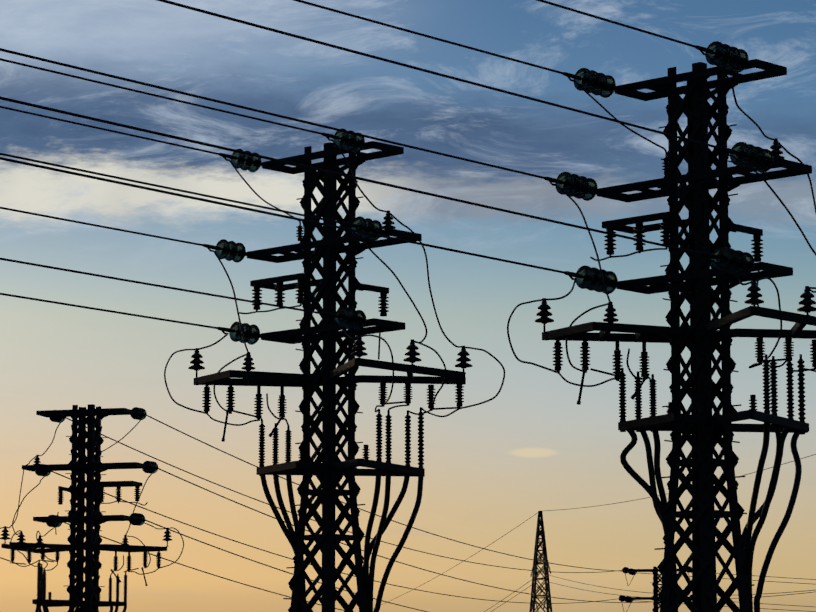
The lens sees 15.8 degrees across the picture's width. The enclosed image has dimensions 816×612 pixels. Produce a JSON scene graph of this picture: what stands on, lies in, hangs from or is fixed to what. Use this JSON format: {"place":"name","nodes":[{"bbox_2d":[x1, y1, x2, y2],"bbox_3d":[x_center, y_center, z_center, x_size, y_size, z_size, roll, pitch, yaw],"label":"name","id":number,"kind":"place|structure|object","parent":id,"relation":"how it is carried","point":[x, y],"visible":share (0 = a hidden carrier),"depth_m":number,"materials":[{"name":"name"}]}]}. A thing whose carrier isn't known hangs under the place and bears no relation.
{"place":"outdoors","nodes":[
{"label":"outdoors","id":0,"kind":"place"},
{"bbox_2d":[0,0,815,611],"label":"sky","id":1,"kind":"structure","parent":0,"point":[491,466],"materials":[{"name":"blue"}]},
{"label":"ground","id":2,"kind":"structure","parent":0,"visible":0},
{"bbox_2d":[0,404,183,611],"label":"pylon","id":3,"kind":"object","parent":2,"relation":"on","point":[91,465],"visible":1,"depth_m":59.93,"materials":[{"name":"metal"}]},
{"bbox_2d":[164,128,504,611],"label":"pylon","id":4,"kind":"object","parent":2,"relation":"on","point":[331,470],"visible":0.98,"depth_m":36.04,"materials":[{"name":"metal"}]},
{"bbox_2d":[529,511,551,611],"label":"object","id":5,"kind":"object","parent":2,"relation":"on","point":[545,566],"visible":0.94,"depth_m":397.99,"materials":[{"name":"metal"}]},
{"bbox_2d":[0,0,815,611],"bbox_3d":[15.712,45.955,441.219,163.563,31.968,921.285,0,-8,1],"label":"conductors","id":6,"kind":"object","parent":5,"relation":"on","point":[308,222],"visible":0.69,"depth_m":30.58,"materials":[{"name":"metal"}]},
{"bbox_2d":[619,566,691,611],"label":"pylon","id":7,"kind":"object","parent":2,"relation":"on","point":[656,588],"visible":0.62,"depth_m":117.06,"materials":[{"name":"metal"}]},
{"bbox_2d":[507,41,815,611],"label":"pylon","id":8,"kind":"object","parent":2,"relation":"on","point":[701,337],"visible":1,"depth_m":31.45,"materials":[{"name":"metal"}]}
]}

